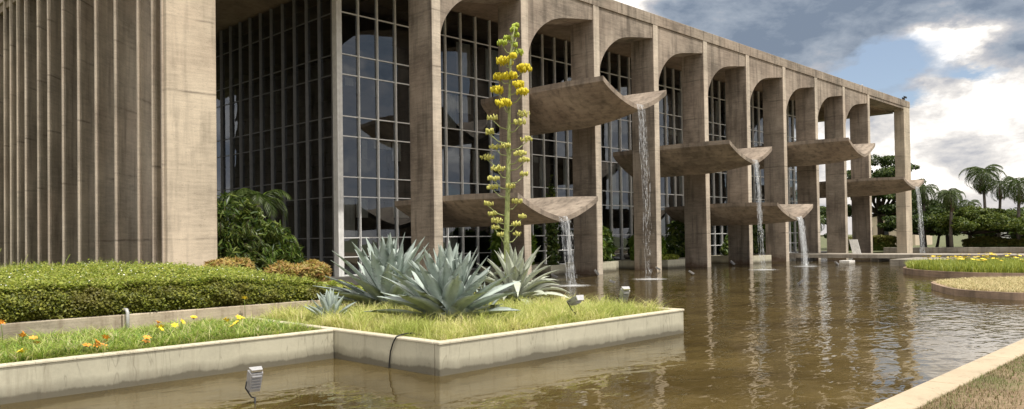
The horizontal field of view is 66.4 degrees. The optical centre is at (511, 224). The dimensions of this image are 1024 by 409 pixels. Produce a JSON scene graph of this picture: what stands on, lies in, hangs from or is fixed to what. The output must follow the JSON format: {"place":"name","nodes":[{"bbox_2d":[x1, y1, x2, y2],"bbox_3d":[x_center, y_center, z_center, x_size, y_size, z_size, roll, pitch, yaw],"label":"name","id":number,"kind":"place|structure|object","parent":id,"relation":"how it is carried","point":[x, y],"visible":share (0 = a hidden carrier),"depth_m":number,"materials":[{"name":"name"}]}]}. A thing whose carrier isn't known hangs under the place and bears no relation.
{"place":"outdoors","nodes":[
{"label":"outdoors","id":0,"kind":"place"},
{"bbox_2d":[0,313,328,363],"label":"flower bed","id":1,"kind":"object","parent":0,"point":[116,336],"depth_m":11.62,"materials":[{"name":"green plant"}]},
{"bbox_2d":[0,252,1023,408],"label":"water","id":2,"kind":"structure","parent":0,"point":[858,333],"depth_m":11.89,"materials":[{"name":"brown liquid"}]},
{"bbox_2d":[245,366,262,403],"bbox_3d":[-3.034,1.988,9.200,0.200,0.634,0.175,0,-1,-38],"label":"floodlight","id":3,"kind":"object","parent":2,"relation":"in","point":[254,379],"visible":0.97,"depth_m":9.17,"materials":[{"name":"grey metal"}]},
{"bbox_2d":[839,260,854,261],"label":"stepping block","id":4,"kind":"structure","parent":2,"relation":"in","point":[847,261],"depth_m":51.78,"materials":[{"name":"white concrete"}]},
{"bbox_2d":[615,0,1023,234],"label":"sky","id":5,"kind":"structure","parent":0,"point":[958,65],"materials":[{"name":"white"}]},
{"bbox_2d":[797,234,972,252],"bbox_3d":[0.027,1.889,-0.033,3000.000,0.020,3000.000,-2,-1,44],"label":"ground","id":6,"kind":"structure","parent":0,"point":[957,242],"depth_m":156.01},
{"bbox_2d":[0,0,923,283],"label":"government building","id":7,"kind":"structure","parent":6,"relation":"on","point":[142,130],"depth_m":39.22,"materials":[{"name":"concrete"}]},
{"bbox_2d":[791,221,797,250],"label":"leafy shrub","id":8,"kind":"object","parent":6,"relation":"on","point":[792,232],"visible":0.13,"depth_m":72.50,"materials":[{"name":"green plant"}]},
{"bbox_2d":[795,190,826,237],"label":"broadleaf tree","id":9,"kind":"object","parent":6,"relation":"on","point":[822,213],"visible":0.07,"depth_m":99.95,"materials":[{"name":"green plant"}]},
{"bbox_2d":[820,217,825,232],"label":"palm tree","id":10,"kind":"object","parent":6,"relation":"on","point":[822,220],"visible":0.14,"depth_m":91.21,"materials":[{"name":"green plant"}]},
{"bbox_2d":[848,234,896,251],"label":"hedge","id":11,"kind":"object","parent":6,"relation":"on","point":[880,242],"visible":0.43,"depth_m":83.48,"materials":[{"name":"green plant"}]},
{"bbox_2d":[824,154,925,234],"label":"broadleaf tree","id":12,"kind":"object","parent":6,"relation":"on","point":[881,209],"visible":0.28,"depth_m":91.36,"materials":[{"name":"green plant"}]},
{"bbox_2d":[911,184,938,246],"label":"palm tree","id":13,"kind":"object","parent":6,"relation":"on","point":[924,192],"visible":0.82,"depth_m":81.07,"materials":[{"name":"green plant"}]},
{"bbox_2d":[884,198,978,246],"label":"broadleaf tree","id":14,"kind":"object","parent":6,"relation":"on","point":[914,232],"visible":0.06,"depth_m":90.42,"materials":[{"name":"green plant"}]},
{"bbox_2d":[877,204,989,246],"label":"umbrella tree","id":15,"kind":"object","parent":6,"relation":"on","point":[918,217],"visible":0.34,"depth_m":80.56,"materials":[{"name":"green plant"}]},
{"bbox_2d":[866,339,1023,408],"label":"coping","id":16,"kind":"object","parent":6,"relation":"on","point":[916,396],"visible":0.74,"depth_m":8.82,"materials":[{"name":"concrete"}]},
{"bbox_2d":[934,190,959,246],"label":"palm tree","id":17,"kind":"object","parent":6,"relation":"on","point":[946,237],"visible":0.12,"depth_m":81.35,"materials":[{"name":"green plant"}]},
{"bbox_2d":[937,188,965,246],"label":"palm tree","id":18,"kind":"object","parent":6,"relation":"on","point":[951,198],"visible":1,"depth_m":76.15,"materials":[{"name":"green plant"}]},
{"bbox_2d":[883,247,1023,251],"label":"wall","id":19,"kind":"structure","parent":6,"relation":"on","point":[961,249],"depth_m":75.18,"materials":[{"name":"concrete"}]},
{"bbox_2d":[959,199,981,237],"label":"palm tree","id":20,"kind":"object","parent":6,"relation":"on","point":[971,202],"visible":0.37,"depth_m":98.41,"materials":[{"name":"green plant"}]},
{"bbox_2d":[918,205,1023,237],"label":"broadleaf tree","id":21,"kind":"object","parent":6,"relation":"on","point":[970,218],"visible":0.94,"depth_m":76.11,"materials":[{"name":"green plant"}]},
{"bbox_2d":[958,164,1006,235],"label":"palm tree","id":22,"kind":"object","parent":6,"relation":"on","point":[981,186],"visible":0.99,"depth_m":80.87,"materials":[{"name":"green plant"}]},
{"bbox_2d":[961,235,1023,246],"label":"hedge","id":23,"kind":"object","parent":6,"relation":"on","point":[986,241],"visible":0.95,"depth_m":76.65,"materials":[{"name":"green plant"}]},
{"bbox_2d":[972,206,1023,237],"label":"broadleaf tree","id":24,"kind":"object","parent":6,"relation":"on","point":[1013,210],"visible":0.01,"depth_m":93.01,"materials":[{"name":"green plant"}]},
{"bbox_2d":[986,176,1012,236],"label":"palm tree","id":25,"kind":"object","parent":6,"relation":"on","point":[1000,195],"visible":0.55,"depth_m":82.53,"materials":[{"name":"green plant"}]},
{"bbox_2d":[977,212,1023,235],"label":"umbrella tree","id":26,"kind":"object","parent":6,"relation":"on","point":[1020,229],"visible":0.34,"depth_m":76.76,"materials":[{"name":"green plant"}]},
{"bbox_2d":[999,177,1023,239],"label":"palm tree","id":27,"kind":"object","parent":6,"relation":"on","point":[1016,193],"visible":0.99,"depth_m":75.20,"materials":[{"name":"green plant"}]},
{"bbox_2d":[872,216,931,244],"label":"house","id":28,"kind":"structure","parent":0,"point":[915,240],"depth_m":118.99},
{"bbox_2d":[915,354,1023,408],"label":"lawn","id":29,"kind":"structure","parent":0,"point":[1010,399],"depth_m":8.17,"materials":[{"name":"plant"}]},
{"bbox_2d":[934,275,1023,292],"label":"dry grass","id":30,"kind":"structure","parent":0,"point":[1006,284],"depth_m":24.91,"materials":[{"name":"beige plant"}]},
{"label":"garden soil","id":31,"kind":"structure","parent":0,"visible":0},
{"bbox_2d":[0,300,321,341],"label":"garden wall","id":32,"kind":"structure","parent":31,"relation":"on","point":[49,326],"depth_m":13.45,"materials":[{"name":"concrete"}]},
{"bbox_2d":[122,308,129,329],"bbox_3d":[-6.560,1.671,13.288,0.220,0.510,0.060,-2,-1,44],"label":"drain pipe","id":33,"kind":"object","parent":32,"relation":"attached to","point":[126,310],"visible":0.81,"depth_m":13.21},
{"bbox_2d":[0,259,325,322],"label":"clipped hedge","id":34,"kind":"object","parent":31,"relation":"on","point":[64,292],"visible":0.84,"depth_m":14.05,"materials":[{"name":"green plant"}]},
{"bbox_2d":[0,257,156,270],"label":"wild grass","id":35,"kind":"structure","parent":34,"relation":"on","point":[35,264],"depth_m":15.95,"materials":[{"name":"green plant"}]},
{"bbox_2d":[217,191,271,270],"bbox_3d":[-9.959,0.611,27.793,2.453,3.642,2.841,-2,-1,44],"label":"tropical shrub","id":36,"kind":"object","parent":31,"relation":"on","point":[239,237],"visible":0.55,"depth_m":27.50,"materials":[{"name":"green plant"}]},
{"bbox_2d":[221,188,292,226],"bbox_3d":[-9.787,0.424,30.175,2.570,3.585,2.845,-2,-1,44],"label":"areca palm","id":37,"kind":"object","parent":31,"relation":"on","point":[254,196],"visible":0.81,"depth_m":29.84,"materials":[{"name":"green plant"}]},
{"bbox_2d":[202,255,332,282],"bbox_3d":[-6.381,1.414,20.508,3.404,1.292,1.287,0,-1,-25],"label":"russet shrub","id":38,"kind":"object","parent":31,"relation":"on","point":[314,269],"visible":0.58,"depth_m":20.48,"materials":[{"name":"brown plant"}]},
{"bbox_2d":[252,218,306,270],"bbox_3d":[-8.847,1.134,29.043,2.250,2.810,2.456,-2,-1,44],"label":"tropical shrub","id":39,"kind":"object","parent":31,"relation":"on","point":[283,246],"visible":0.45,"depth_m":28.58,"materials":[{"name":"green plant"}]},
{"bbox_2d":[318,280,367,302],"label":"green shrub","id":40,"kind":"object","parent":31,"relation":"on","point":[335,284],"visible":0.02,"depth_m":19.09,"materials":[{"name":"green plant"}]},
{"label":"pool floor","id":41,"kind":"structure","parent":0,"visible":0},
{"bbox_2d":[0,329,333,404],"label":"concrete planter","id":42,"kind":"object","parent":41,"relation":"on","point":[22,381],"visible":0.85,"depth_m":10.63,"materials":[{"name":"paint"}]},
{"bbox_2d":[0,319,4,338],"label":"lily","id":43,"kind":"object","parent":42,"relation":"in","point":[2,322],"visible":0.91,"depth_m":11.55,"materials":[{"name":"orange plant"}]},
{"bbox_2d":[29,336,39,344],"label":"lily","id":44,"kind":"object","parent":42,"relation":"in","point":[33,337],"visible":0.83,"depth_m":10.79,"materials":[{"name":"yellow plant"}]},
{"bbox_2d":[83,338,99,351],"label":"lily","id":45,"kind":"object","parent":42,"relation":"in","point":[96,341],"visible":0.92,"depth_m":10.46,"materials":[{"name":"orange plant"}]},
{"bbox_2d":[101,334,109,342],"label":"lily","id":46,"kind":"object","parent":42,"relation":"in","point":[106,337],"visible":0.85,"depth_m":10.77,"materials":[{"name":"orange plant"}]},
{"bbox_2d":[142,335,151,346],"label":"lily","id":47,"kind":"object","parent":42,"relation":"in","point":[146,338],"visible":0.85,"depth_m":10.97,"materials":[{"name":"yellow plant"}]},
{"bbox_2d":[171,319,185,329],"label":"lily","id":48,"kind":"object","parent":42,"relation":"in","point":[174,324],"visible":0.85,"depth_m":12.72,"materials":[{"name":"yellow plant"}]},
{"bbox_2d":[247,301,683,376],"bbox_3d":[-1.199,2.149,15.389,6.695,0.875,6.270,-2,-1,44],"label":"concrete planter","id":49,"kind":"object","parent":41,"relation":"on","point":[443,357],"visible":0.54,"depth_m":12.11,"materials":[{"name":"paint"}]},
{"bbox_2d":[304,287,355,320],"bbox_3d":[-3.332,1.464,14.364,0.944,0.630,0.782,0,-1,-23],"label":"agave","id":50,"kind":"object","parent":49,"relation":"in","point":[329,300],"visible":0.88,"depth_m":14.24,"materials":[{"name":"green plant"}]},
{"bbox_2d":[315,233,428,308],"bbox_3d":[-2.561,0.988,16.350,3.025,1.668,3.268,-2,-1,44],"label":"agave","id":51,"kind":"object","parent":49,"relation":"in","point":[372,282],"visible":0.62,"depth_m":16.03,"materials":[{"name":"green plant"}]},
{"bbox_2d":[388,333,421,367],"bbox_3d":[-1.575,2.020,11.746,0.231,0.817,0.589,-2,-1,44],"label":"black cable","id":52,"kind":"object","parent":49,"relation":"on","point":[393,343],"visible":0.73,"depth_m":11.58,"materials":[{"name":"rubber"}]},
{"bbox_2d":[364,240,519,322],"bbox_3d":[-1.117,1.117,13.799,2.925,1.681,2.759,-2,-1,44],"label":"agave","id":53,"kind":"object","parent":49,"relation":"in","point":[445,282],"visible":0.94,"depth_m":13.54,"materials":[{"name":"green plant"}]},
{"bbox_2d":[252,292,682,340],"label":"planter grass","id":54,"kind":"structure","parent":49,"relation":"in","point":[378,327],"depth_m":13.26,"materials":[{"name":"green plant"}]},
{"bbox_2d":[472,281,501,305],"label":"agave","id":55,"kind":"object","parent":49,"relation":"in","point":[494,302],"visible":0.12,"depth_m":15.00,"materials":[{"name":"green plant"}]},
{"bbox_2d":[475,23,571,304],"bbox_3d":[0.076,-1.104,17.555,2.625,6.988,2.863,-2,-1,44],"label":"agave","id":56,"kind":"object","parent":49,"relation":"in","point":[511,261],"visible":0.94,"depth_m":17.43,"materials":[{"name":"green plant"}]},
{"bbox_2d":[566,295,583,314],"bbox_3d":[1.101,1.581,13.646,0.211,0.724,0.328,0,-1,-31],"label":"floodlight","id":57,"kind":"object","parent":49,"relation":"in","point":[575,300],"visible":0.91,"depth_m":13.57,"materials":[{"name":"grey metal"}]},
{"bbox_2d":[618,286,629,304],"bbox_3d":[2.292,1.612,15.977,0.223,0.708,0.243,-1,-1,-16],"label":"floodlight","id":58,"kind":"object","parent":49,"relation":"in","point":[625,291],"visible":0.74,"depth_m":15.93,"materials":[{"name":"grey metal"}]},
{"bbox_2d":[480,265,536,276],"bbox_3d":[-0.150,2.548,39.825,1.350,0.900,2.800,-2,-1,44],"label":"concrete planter","id":59,"kind":"object","parent":41,"relation":"on","point":[497,275],"visible":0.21,"depth_m":38.91,"materials":[{"name":"paint"}]},
{"bbox_2d":[487,226,538,266],"bbox_3d":[0.074,1.215,40.035,1.370,2.470,3.591,-2,-1,44],"label":"bamboo shrub","id":60,"kind":"object","parent":59,"relation":"in","point":[495,239],"visible":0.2,"depth_m":38.99,"materials":[{"name":"green plant"}]},
{"bbox_2d":[533,264,570,274],"bbox_3d":[1.778,2.543,41.157,2.150,0.900,1.600,-2,-1,44],"label":"concrete planter","id":61,"kind":"object","parent":41,"relation":"on","point":[563,268],"visible":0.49,"depth_m":40.31,"materials":[{"name":"paint"}]},
{"bbox_2d":[544,175,561,264],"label":"climbing plant","id":62,"kind":"object","parent":61,"relation":"in","point":[552,240],"visible":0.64,"depth_m":41.12,"materials":[{"name":"green plant"}]},
{"bbox_2d":[566,262,615,271],"bbox_3d":[4.434,2.552,43.806,2.250,0.900,1.700,-2,-1,44],"label":"concrete planter","id":63,"kind":"object","parent":41,"relation":"on","point":[609,266],"visible":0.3,"depth_m":43.31,"materials":[{"name":"paint"}]},
{"bbox_2d":[602,226,605,255],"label":"bamboo shrub","id":64,"kind":"object","parent":63,"relation":"in","point":[603,233],"depth_m":43.43,"materials":[{"name":"green plant"}]},
{"bbox_2d":[608,261,618,269],"bbox_3d":[5.229,2.567,45.336,1.350,0.900,1.400,-2,-1,44],"label":"concrete planter","id":65,"kind":"object","parent":41,"relation":"on","point":[617,265],"visible":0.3,"depth_m":45.27,"materials":[{"name":"paint"}]},
{"bbox_2d":[602,227,617,261],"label":"broadleaf shrub","id":66,"kind":"object","parent":65,"relation":"in","point":[609,248],"visible":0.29,"depth_m":45.03,"materials":[{"name":"green plant"}]},
{"bbox_2d":[615,260,634,268],"bbox_3d":[7.193,2.562,46.632,2.350,0.900,1.600,-2,-1,44],"label":"concrete planter","id":67,"kind":"object","parent":41,"relation":"on","point":[626,264],"visible":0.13,"depth_m":46.02,"materials":[{"name":"paint"}]},
{"bbox_2d":[628,259,684,268],"bbox_3d":[8.754,2.558,47.694,3.000,0.900,1.900,-2,-1,44],"label":"concrete planter","id":68,"kind":"object","parent":41,"relation":"on","point":[676,263],"visible":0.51,"depth_m":46.48,"materials":[{"name":"paint"}]},
{"bbox_2d":[627,234,666,260],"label":"leafy shrub","id":69,"kind":"object","parent":68,"relation":"in","point":[663,245],"visible":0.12,"depth_m":46.87,"materials":[{"name":"green plant"}]},
{"bbox_2d":[662,254,679,259],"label":"ground cover","id":70,"kind":"object","parent":68,"relation":"in","point":[669,257],"visible":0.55,"depth_m":46.98,"materials":[{"name":"green plant"}]},
{"bbox_2d":[711,255,771,262],"bbox_3d":[15.744,2.575,54.426,3.600,0.900,2.700,-2,-1,44],"label":"concrete planter","id":71,"kind":"object","parent":41,"relation":"on","point":[756,259],"visible":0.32,"depth_m":53.70,"materials":[{"name":"paint"}]},
{"bbox_2d":[720,233,727,255],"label":"leafy shrub","id":72,"kind":"object","parent":71,"relation":"in","point":[724,250],"visible":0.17,"depth_m":53.93,"materials":[{"name":"green plant"}]},
{"bbox_2d":[756,253,1023,261],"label":"concrete walkway","id":73,"kind":"structure","parent":41,"relation":"on","point":[876,257],"depth_m":52.33,"materials":[{"name":"grey concrete"}]},
{"bbox_2d":[849,239,860,253],"bbox_3d":[23.389,1.498,53.200,0.860,1.007,0.416,-2,-1,44],"label":"leaning board","id":74,"kind":"object","parent":73,"relation":"on","point":[854,245],"visible":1,"depth_m":53.11,"materials":[{"name":"grey metal"}]},
{"bbox_2d":[890,257,980,265],"bbox_3d":[25.619,2.329,44.717,6.100,0.770,4.600,-2,-1,44],"label":"concrete box","id":75,"kind":"object","parent":41,"relation":"on","point":[897,262],"visible":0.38,"depth_m":44.98,"materials":[{"name":"grey concrete"}]},
{"bbox_2d":[903,266,1023,278],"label":"curved island bed","id":76,"kind":"object","parent":41,"relation":"on","point":[931,273],"visible":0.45,"depth_m":32.35,"materials":[{"name":"concrete"}]},
{"bbox_2d":[904,256,1023,272],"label":"flower foliage","id":77,"kind":"object","parent":76,"relation":"on","point":[1012,265],"visible":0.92,"depth_m":33.30,"materials":[{"name":"green plant"}]},
{"bbox_2d":[931,279,1023,299],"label":"curved island bed","id":78,"kind":"object","parent":41,"relation":"on","point":[977,293],"visible":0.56,"depth_m":22.54,"materials":[{"name":"concrete"}]},
{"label":"concrete planter","id":79,"kind":"object","parent":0,"visible":0},
{"bbox_2d":[665,220,684,257],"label":"leafy shrub","id":80,"kind":"object","parent":79,"relation":"in","point":[675,239],"visible":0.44,"depth_m":50.64,"materials":[{"name":"green plant"}]},
{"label":"concrete planter","id":81,"kind":"object","parent":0,"visible":0},
{"bbox_2d":[752,224,765,253],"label":"leafy shrub","id":82,"kind":"object","parent":81,"relation":"in","point":[759,245],"visible":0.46,"depth_m":58.55,"materials":[{"name":"green plant"}]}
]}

